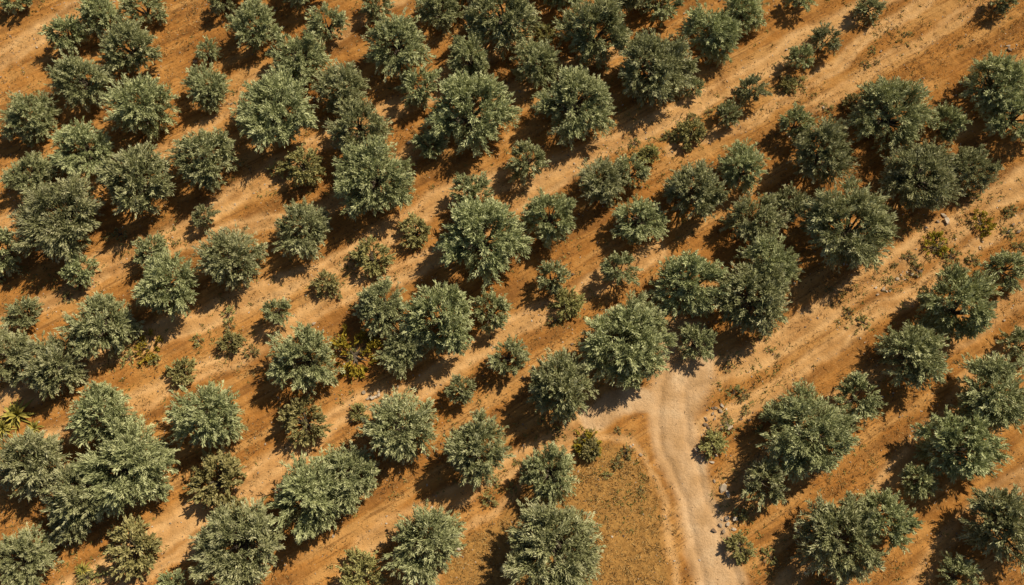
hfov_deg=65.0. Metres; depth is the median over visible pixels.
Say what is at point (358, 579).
shrub
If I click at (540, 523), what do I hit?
olive tree
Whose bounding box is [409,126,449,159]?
olive tree
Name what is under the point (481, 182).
olive tree
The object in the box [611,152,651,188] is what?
olive tree
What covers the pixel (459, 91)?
olive tree
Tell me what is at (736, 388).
wild weed
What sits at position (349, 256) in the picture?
wild weed
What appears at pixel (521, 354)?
olive tree
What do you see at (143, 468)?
olive tree
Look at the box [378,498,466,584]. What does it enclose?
olive tree
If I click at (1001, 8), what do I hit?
olive tree
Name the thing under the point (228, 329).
wild weed
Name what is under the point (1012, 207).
wild weed
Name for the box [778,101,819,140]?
olive tree
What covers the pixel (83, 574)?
wild weed
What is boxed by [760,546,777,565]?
wild weed
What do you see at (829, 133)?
olive tree
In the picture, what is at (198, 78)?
olive tree
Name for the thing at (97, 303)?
olive tree
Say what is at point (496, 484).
wild weed
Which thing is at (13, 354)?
olive tree
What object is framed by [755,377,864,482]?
olive tree
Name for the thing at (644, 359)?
olive tree
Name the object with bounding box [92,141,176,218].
olive tree
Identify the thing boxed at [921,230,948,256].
yellow flowering weed
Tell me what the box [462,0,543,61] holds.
olive tree
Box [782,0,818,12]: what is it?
olive tree
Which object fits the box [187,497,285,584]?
olive tree
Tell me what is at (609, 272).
olive tree
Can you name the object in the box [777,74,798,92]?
shrub
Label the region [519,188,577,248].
olive tree
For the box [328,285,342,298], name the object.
wild weed
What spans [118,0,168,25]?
olive tree
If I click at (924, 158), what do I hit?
olive tree
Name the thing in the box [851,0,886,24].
olive tree
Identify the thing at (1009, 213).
wild weed
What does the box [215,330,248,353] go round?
shrub
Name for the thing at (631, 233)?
olive tree
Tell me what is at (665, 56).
olive tree
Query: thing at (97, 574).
wild weed
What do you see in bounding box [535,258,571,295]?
olive tree
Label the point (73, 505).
olive tree
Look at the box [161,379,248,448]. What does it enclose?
olive tree
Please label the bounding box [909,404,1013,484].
olive tree
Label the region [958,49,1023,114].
olive tree
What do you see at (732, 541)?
shrub
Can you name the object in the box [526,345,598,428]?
olive tree
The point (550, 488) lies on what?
olive tree
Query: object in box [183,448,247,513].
shrub
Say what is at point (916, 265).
wild weed
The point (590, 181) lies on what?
olive tree
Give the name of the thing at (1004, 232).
wild weed
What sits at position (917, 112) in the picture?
olive tree
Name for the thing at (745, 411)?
wild weed
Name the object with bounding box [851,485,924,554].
olive tree
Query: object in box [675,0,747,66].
olive tree
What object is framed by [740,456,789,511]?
olive tree
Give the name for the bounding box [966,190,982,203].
wild weed
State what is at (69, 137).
olive tree
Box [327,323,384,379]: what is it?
yellow flowering weed
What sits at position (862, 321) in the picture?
wild weed
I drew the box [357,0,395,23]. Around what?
olive tree
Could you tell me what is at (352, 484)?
olive tree
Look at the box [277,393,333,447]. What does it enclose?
shrub
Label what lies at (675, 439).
dirt road
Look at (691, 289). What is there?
olive tree
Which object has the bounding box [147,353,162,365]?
wild weed
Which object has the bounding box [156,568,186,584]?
olive tree
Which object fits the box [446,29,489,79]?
olive tree
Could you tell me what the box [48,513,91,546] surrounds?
olive tree
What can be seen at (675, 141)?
wild weed
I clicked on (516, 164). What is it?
olive tree
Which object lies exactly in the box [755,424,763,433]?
wild weed
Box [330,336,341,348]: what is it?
wild weed
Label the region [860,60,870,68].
wild weed
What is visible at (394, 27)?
olive tree
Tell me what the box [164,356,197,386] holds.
shrub
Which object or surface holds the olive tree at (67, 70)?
on the ground at (254, 400)
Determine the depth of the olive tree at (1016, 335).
43.12 m
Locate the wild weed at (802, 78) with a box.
[796,75,807,86]
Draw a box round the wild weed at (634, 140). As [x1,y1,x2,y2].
[629,137,639,147]
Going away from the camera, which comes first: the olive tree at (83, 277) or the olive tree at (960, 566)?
the olive tree at (960, 566)
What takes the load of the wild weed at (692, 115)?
on the ground at (254, 400)
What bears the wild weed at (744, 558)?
on the ground at (254, 400)
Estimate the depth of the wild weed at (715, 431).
42.60 m
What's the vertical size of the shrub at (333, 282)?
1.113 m
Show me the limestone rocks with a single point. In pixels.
(724, 486)
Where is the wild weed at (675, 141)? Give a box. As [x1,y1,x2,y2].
[664,130,678,142]
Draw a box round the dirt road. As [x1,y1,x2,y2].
[577,314,748,584]
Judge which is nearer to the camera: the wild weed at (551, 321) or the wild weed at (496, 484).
the wild weed at (496, 484)
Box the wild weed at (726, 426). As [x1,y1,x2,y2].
[720,419,733,434]
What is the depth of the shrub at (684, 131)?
47.58 m
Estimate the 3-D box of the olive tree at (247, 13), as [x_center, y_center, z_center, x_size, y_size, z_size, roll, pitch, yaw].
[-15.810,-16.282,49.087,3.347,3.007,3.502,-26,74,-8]
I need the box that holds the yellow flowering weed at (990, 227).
[971,208,997,238]
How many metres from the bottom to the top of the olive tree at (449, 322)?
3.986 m
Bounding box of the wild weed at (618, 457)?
[610,455,623,470]
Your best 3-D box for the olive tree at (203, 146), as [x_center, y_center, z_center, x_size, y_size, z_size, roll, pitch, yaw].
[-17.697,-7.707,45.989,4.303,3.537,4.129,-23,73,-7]
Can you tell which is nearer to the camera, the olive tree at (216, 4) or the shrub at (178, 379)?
the shrub at (178, 379)
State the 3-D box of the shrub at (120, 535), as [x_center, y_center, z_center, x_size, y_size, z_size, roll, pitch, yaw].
[-19.128,12.741,40.008,3.558,2.121,3.024,39,76,12]
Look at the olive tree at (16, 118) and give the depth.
46.99 m
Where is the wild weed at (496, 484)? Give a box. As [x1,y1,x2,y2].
[491,473,502,487]
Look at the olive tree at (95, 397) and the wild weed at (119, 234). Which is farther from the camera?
the wild weed at (119, 234)
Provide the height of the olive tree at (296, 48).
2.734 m
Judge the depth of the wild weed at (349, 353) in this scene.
44.07 m
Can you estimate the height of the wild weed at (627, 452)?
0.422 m
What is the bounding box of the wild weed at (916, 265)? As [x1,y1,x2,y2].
[909,261,923,276]
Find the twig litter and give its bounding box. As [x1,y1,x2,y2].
[0,0,1023,584]
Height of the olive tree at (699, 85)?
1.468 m
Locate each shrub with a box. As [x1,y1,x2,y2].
[103,513,162,581]
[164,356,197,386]
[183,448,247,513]
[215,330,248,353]
[275,143,325,186]
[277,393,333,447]
[309,268,339,297]
[334,545,386,584]
[348,234,396,277]
[349,402,369,421]
[396,211,431,249]
[532,22,557,43]
[553,286,586,322]
[578,435,601,461]
[637,143,659,163]
[677,115,706,152]
[698,429,728,460]
[721,530,757,562]
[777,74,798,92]
[842,92,863,110]
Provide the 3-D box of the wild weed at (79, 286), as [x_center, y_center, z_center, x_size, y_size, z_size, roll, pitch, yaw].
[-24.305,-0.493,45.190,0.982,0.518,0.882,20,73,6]
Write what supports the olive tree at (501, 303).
on the ground at (254, 400)
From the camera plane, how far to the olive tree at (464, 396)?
42.54 m
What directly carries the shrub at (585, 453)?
on the ground at (254, 400)
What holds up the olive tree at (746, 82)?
on the ground at (254, 400)
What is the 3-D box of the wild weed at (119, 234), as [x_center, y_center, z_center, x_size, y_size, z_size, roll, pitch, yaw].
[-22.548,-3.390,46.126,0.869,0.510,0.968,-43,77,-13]
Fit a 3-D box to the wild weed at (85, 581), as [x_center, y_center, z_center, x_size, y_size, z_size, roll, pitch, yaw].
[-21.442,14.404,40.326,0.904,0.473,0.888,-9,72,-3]
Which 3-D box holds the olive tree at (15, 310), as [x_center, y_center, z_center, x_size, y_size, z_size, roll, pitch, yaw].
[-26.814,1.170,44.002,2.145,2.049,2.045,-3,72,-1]
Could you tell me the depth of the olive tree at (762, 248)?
43.83 m
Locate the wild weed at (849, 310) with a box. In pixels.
[844,306,854,318]
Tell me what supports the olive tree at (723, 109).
on the ground at (254, 400)
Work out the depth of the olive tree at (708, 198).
44.87 m
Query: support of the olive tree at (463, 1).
on the ground at (254, 400)
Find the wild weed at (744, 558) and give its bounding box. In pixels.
[735,550,749,564]
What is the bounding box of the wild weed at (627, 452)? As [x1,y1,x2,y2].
[620,442,635,460]
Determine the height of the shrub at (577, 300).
1.203 m
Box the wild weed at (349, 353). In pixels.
[342,346,356,360]
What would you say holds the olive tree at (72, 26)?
on the ground at (254, 400)
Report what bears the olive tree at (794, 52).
on the ground at (254, 400)
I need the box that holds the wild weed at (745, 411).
[740,404,750,415]
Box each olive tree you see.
[0,0,32,14]
[0,89,62,147]
[0,150,62,200]
[0,226,22,276]
[0,295,43,330]
[0,324,36,388]
[0,424,71,501]
[0,521,63,584]
[7,172,105,263]
[18,330,89,399]
[36,457,124,531]
[37,13,89,50]
[43,48,119,112]
[46,117,115,179]
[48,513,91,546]
[53,289,144,360]
[56,252,101,287]
[65,379,138,447]
[69,413,180,521]
[75,0,125,37]
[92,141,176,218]
[97,14,162,73]
[98,71,180,142]
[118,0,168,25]
[131,231,169,266]
[131,247,202,321]
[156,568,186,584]
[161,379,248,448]
[163,125,243,192]
[179,59,233,114]
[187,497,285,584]
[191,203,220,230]
[191,224,269,291]
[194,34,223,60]
[207,0,236,15]
[224,0,283,52]
[228,65,317,152]
[260,296,294,326]
[265,28,333,90]
[265,321,345,394]
[265,447,349,544]
[271,197,332,260]
[282,0,308,9]
[304,1,350,44]
[310,57,370,117]
[313,441,379,515]
[321,96,394,153]
[331,133,415,221]
[352,274,407,339]
[355,385,439,463]
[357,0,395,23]
[360,6,435,81]
[373,325,427,379]
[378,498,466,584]
[393,62,442,109]
[396,278,473,356]
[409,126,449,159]
[415,0,464,35]
[420,69,523,157]
[432,194,534,287]
[441,408,516,491]
[444,373,475,406]
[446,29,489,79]
[449,170,493,208]
[457,0,472,4]
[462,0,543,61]
[470,285,512,335]
[486,334,530,376]
[500,497,605,584]
[503,138,550,185]
[509,35,561,88]
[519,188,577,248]
[519,440,578,505]
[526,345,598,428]
[529,63,616,150]
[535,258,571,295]
[543,0,583,10]
[552,0,633,71]
[573,155,631,207]
[577,303,678,390]
[599,250,642,285]
[605,290,669,353]
[609,0,653,14]
[609,193,669,245]
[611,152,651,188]
[617,28,699,106]
[642,0,684,26]
[646,248,730,322]
[662,158,729,221]
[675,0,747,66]
[677,322,717,361]
[684,77,705,98]
[709,257,791,336]
[712,97,743,128]
[713,138,770,193]
[718,0,769,34]
[719,190,792,245]
[732,73,772,105]
[733,230,804,295]
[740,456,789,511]
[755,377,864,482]
[774,181,810,221]
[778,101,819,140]
[781,42,815,70]
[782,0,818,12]
[788,112,859,190]
[791,489,890,584]
[796,174,900,273]
[804,22,842,56]
[831,370,886,426]
[841,75,938,155]
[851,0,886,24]
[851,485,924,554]
[874,319,953,389]
[878,135,965,211]
[897,461,942,502]
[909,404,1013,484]
[913,260,1003,343]
[930,102,973,144]
[937,551,983,584]
[948,143,1004,195]
[950,350,1023,434]
[957,484,1023,573]
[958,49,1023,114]
[977,90,1023,143]
[977,248,1023,293]
[989,0,1023,17]
[996,323,1023,363]
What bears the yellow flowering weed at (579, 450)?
on the ground at (254, 400)
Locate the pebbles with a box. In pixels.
[0,0,1023,584]
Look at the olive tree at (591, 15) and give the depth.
47.75 m
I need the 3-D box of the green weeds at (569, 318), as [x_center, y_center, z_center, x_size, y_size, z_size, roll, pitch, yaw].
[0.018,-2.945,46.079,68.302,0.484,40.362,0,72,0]
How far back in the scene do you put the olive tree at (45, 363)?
42.06 m
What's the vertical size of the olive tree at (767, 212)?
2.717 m
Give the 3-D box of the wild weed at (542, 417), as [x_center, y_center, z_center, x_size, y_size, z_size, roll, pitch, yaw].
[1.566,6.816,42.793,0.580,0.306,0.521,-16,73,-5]
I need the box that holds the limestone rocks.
[274,44,1020,552]
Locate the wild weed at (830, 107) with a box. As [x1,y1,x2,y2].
[824,104,835,112]
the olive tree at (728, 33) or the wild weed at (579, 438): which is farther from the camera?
the olive tree at (728, 33)
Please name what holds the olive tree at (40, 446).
on the ground at (254, 400)
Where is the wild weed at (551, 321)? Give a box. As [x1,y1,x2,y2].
[546,315,556,326]
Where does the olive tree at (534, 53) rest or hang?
on the ground at (254, 400)
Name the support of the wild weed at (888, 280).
on the ground at (254, 400)
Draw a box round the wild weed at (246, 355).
[241,343,259,358]
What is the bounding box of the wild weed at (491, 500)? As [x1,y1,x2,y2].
[481,490,499,506]
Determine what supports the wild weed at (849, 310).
on the ground at (254, 400)
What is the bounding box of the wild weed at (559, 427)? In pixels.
[549,424,562,434]
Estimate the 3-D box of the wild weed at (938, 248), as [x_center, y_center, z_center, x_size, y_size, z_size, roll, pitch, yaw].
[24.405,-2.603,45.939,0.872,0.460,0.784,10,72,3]
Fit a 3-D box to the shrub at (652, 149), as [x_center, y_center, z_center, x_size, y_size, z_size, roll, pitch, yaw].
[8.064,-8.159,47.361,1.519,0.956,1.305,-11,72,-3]
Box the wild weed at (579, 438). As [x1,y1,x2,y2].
[572,437,583,451]
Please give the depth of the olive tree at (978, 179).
45.96 m
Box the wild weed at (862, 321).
[856,315,870,328]
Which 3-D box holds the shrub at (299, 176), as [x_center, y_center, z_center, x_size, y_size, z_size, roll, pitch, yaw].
[-12.259,-7.272,46.678,3.058,1.818,2.560,-21,73,-7]
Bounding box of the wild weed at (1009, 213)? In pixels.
[1004,209,1014,217]
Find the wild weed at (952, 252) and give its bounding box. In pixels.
[944,248,960,263]
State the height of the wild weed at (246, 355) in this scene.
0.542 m
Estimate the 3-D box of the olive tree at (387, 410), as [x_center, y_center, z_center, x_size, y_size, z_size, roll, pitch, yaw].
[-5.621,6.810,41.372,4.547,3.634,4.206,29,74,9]
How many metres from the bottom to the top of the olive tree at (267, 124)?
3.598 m
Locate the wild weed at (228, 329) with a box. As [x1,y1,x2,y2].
[222,319,235,333]
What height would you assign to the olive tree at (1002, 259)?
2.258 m
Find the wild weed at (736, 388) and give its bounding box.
[727,384,741,398]
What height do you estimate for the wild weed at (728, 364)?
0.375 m
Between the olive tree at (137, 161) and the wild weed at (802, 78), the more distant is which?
the wild weed at (802, 78)
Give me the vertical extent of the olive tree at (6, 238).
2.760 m
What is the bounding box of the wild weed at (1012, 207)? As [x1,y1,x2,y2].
[1002,203,1018,215]
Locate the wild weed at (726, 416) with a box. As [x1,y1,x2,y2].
[720,410,730,423]
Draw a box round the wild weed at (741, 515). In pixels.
[733,507,746,523]
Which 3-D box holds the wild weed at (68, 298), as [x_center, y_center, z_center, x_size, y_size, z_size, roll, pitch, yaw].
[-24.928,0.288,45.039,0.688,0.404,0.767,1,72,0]
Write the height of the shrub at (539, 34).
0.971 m
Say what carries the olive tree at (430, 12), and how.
on the ground at (254, 400)
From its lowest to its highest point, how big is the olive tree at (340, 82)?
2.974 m
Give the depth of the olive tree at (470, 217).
43.74 m
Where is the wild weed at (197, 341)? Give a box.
[191,333,204,346]
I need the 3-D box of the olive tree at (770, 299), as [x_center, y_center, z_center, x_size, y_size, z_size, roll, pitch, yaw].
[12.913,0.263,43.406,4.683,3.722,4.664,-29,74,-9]
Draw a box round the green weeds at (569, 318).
[1,0,1023,584]
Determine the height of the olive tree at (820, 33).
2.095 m
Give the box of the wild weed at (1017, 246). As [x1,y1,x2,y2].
[1012,241,1023,252]
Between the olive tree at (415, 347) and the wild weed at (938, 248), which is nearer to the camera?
the olive tree at (415, 347)
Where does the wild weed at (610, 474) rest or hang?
on the ground at (254, 400)
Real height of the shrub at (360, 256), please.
1.619 m
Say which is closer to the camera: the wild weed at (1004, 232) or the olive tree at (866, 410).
the olive tree at (866, 410)
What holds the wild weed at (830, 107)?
on the ground at (254, 400)
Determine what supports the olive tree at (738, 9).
on the ground at (254, 400)
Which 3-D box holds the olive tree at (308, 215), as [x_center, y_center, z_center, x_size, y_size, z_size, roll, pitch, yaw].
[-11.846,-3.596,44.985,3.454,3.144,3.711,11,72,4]
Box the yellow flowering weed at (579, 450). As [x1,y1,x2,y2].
[573,426,601,457]
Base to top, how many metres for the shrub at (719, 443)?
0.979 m
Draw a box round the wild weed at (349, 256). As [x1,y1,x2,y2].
[343,251,354,262]
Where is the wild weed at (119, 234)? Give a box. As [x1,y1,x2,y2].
[111,227,127,239]
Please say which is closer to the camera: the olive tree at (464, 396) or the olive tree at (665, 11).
the olive tree at (464, 396)
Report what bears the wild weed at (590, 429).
on the ground at (254, 400)
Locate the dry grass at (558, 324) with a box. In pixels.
[0,0,1023,584]
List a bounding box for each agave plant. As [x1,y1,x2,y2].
[0,398,35,433]
[0,418,17,438]
[27,419,44,432]
[74,561,90,578]
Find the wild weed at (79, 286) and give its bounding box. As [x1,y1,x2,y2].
[72,281,89,290]
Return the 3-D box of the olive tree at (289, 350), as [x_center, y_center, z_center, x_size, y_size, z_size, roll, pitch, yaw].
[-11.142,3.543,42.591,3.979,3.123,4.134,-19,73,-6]
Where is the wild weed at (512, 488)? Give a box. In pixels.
[507,481,517,493]
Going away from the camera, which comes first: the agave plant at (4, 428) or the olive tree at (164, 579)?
the olive tree at (164, 579)
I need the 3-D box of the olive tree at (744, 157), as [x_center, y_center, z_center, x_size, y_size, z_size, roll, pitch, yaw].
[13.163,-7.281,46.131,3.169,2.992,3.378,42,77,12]
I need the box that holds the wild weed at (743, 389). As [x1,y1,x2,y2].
[737,387,749,402]
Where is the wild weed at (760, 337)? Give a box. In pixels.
[758,331,772,339]
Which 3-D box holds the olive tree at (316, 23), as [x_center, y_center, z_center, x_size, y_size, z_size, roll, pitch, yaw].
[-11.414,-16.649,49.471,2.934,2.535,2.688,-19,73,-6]
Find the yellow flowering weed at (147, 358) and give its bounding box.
[133,328,162,364]
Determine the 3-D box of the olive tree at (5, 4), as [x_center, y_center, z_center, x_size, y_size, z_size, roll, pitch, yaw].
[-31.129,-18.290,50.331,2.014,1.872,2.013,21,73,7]
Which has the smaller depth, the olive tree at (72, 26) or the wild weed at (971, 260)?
the wild weed at (971, 260)
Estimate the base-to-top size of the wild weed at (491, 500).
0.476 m
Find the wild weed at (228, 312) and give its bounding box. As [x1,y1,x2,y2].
[220,305,234,322]
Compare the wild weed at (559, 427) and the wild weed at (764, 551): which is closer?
the wild weed at (764, 551)
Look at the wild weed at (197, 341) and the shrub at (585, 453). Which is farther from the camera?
the wild weed at (197, 341)
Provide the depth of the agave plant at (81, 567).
40.49 m
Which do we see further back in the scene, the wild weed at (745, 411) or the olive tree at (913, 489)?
the wild weed at (745, 411)
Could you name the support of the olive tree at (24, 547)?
on the ground at (254, 400)
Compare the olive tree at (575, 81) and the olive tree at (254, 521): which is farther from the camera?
the olive tree at (575, 81)
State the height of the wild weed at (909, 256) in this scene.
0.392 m
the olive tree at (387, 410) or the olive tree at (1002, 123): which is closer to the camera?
the olive tree at (387, 410)
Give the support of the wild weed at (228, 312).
on the ground at (254, 400)
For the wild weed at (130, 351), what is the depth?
43.91 m
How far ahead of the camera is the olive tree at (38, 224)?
43.96 m
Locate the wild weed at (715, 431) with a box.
[706,427,722,444]
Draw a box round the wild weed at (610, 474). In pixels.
[601,468,612,478]
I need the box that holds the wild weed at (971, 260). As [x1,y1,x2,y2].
[964,253,980,266]
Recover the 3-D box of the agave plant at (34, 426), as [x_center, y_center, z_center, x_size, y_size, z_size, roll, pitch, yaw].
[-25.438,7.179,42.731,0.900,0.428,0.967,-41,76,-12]
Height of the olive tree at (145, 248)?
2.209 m
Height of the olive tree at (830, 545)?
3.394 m
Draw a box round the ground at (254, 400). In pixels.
[0,0,1023,584]
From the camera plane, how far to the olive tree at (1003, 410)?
41.42 m
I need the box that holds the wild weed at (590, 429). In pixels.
[581,428,595,445]
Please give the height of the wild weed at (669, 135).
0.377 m
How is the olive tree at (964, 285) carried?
on the ground at (254, 400)
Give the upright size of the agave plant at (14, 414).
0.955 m
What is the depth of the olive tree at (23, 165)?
46.02 m
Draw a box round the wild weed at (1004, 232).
[1001,226,1014,239]
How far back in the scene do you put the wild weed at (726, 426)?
42.69 m
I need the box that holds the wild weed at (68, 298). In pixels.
[62,292,72,303]
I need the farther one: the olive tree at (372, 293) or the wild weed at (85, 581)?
the olive tree at (372, 293)
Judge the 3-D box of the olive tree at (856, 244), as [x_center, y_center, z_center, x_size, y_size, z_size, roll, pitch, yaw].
[18.632,-3.728,44.246,5.581,4.539,5.502,5,72,2]
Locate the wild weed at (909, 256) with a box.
[901,250,915,261]
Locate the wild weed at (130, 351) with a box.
[116,349,133,367]
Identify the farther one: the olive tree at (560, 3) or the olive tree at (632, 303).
the olive tree at (560, 3)
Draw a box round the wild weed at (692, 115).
[688,110,702,122]
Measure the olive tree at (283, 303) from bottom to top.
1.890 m
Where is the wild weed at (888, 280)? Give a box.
[885,276,893,284]
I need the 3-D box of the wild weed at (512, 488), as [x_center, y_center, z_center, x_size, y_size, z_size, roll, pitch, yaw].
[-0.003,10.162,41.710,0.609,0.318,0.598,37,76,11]
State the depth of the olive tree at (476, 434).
40.41 m
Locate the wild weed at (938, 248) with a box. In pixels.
[931,242,943,252]
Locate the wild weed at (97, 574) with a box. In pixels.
[90,566,109,582]
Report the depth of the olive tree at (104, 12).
48.98 m
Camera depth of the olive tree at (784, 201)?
45.58 m
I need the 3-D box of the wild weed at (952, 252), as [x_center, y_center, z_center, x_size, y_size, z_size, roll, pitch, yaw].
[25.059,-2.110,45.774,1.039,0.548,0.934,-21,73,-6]
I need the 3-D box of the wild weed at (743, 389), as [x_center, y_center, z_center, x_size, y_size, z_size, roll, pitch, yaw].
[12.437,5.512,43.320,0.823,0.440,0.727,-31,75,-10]
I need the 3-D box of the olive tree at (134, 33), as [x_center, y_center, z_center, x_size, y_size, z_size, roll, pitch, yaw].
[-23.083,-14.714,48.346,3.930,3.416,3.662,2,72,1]
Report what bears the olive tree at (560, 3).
on the ground at (254, 400)
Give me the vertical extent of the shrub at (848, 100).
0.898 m
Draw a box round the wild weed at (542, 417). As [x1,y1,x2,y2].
[537,416,545,424]
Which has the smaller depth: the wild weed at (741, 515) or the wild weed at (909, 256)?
the wild weed at (741, 515)
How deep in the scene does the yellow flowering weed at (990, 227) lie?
46.24 m
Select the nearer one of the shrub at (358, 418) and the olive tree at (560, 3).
the shrub at (358, 418)
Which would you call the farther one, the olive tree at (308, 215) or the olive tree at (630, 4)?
the olive tree at (630, 4)
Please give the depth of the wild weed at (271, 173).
47.38 m
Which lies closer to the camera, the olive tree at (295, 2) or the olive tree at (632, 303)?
the olive tree at (632, 303)
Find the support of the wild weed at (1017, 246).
on the ground at (254, 400)
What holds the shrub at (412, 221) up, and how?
on the ground at (254, 400)
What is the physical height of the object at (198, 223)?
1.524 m
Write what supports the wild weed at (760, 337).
on the ground at (254, 400)
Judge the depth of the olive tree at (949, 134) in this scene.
46.96 m
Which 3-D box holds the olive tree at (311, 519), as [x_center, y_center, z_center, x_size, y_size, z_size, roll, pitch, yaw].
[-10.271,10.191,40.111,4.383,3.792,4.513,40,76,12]
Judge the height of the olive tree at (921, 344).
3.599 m
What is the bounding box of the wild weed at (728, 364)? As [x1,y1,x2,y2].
[723,361,733,372]
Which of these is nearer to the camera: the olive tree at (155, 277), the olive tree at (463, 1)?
the olive tree at (155, 277)
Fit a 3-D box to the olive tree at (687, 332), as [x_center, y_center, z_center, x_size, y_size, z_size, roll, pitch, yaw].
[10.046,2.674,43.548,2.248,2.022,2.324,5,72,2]
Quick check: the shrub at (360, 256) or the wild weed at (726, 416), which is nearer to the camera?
the wild weed at (726, 416)
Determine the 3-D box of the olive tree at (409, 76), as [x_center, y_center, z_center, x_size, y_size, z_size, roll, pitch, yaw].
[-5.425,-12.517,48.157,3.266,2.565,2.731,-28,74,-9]
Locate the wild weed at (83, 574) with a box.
[76,569,93,581]
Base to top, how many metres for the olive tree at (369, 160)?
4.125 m
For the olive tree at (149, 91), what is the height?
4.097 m
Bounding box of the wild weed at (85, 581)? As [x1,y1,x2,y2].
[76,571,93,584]
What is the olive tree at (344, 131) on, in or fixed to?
on the ground at (254, 400)
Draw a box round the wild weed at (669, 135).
[663,129,673,140]
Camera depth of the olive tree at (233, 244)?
43.70 m
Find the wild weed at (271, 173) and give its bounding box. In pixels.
[266,161,279,176]
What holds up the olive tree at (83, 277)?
on the ground at (254, 400)
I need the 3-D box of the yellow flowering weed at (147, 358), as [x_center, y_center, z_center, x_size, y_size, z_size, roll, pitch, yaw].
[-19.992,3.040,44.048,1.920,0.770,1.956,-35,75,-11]
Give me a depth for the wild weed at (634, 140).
47.99 m
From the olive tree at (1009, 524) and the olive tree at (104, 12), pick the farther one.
the olive tree at (104, 12)

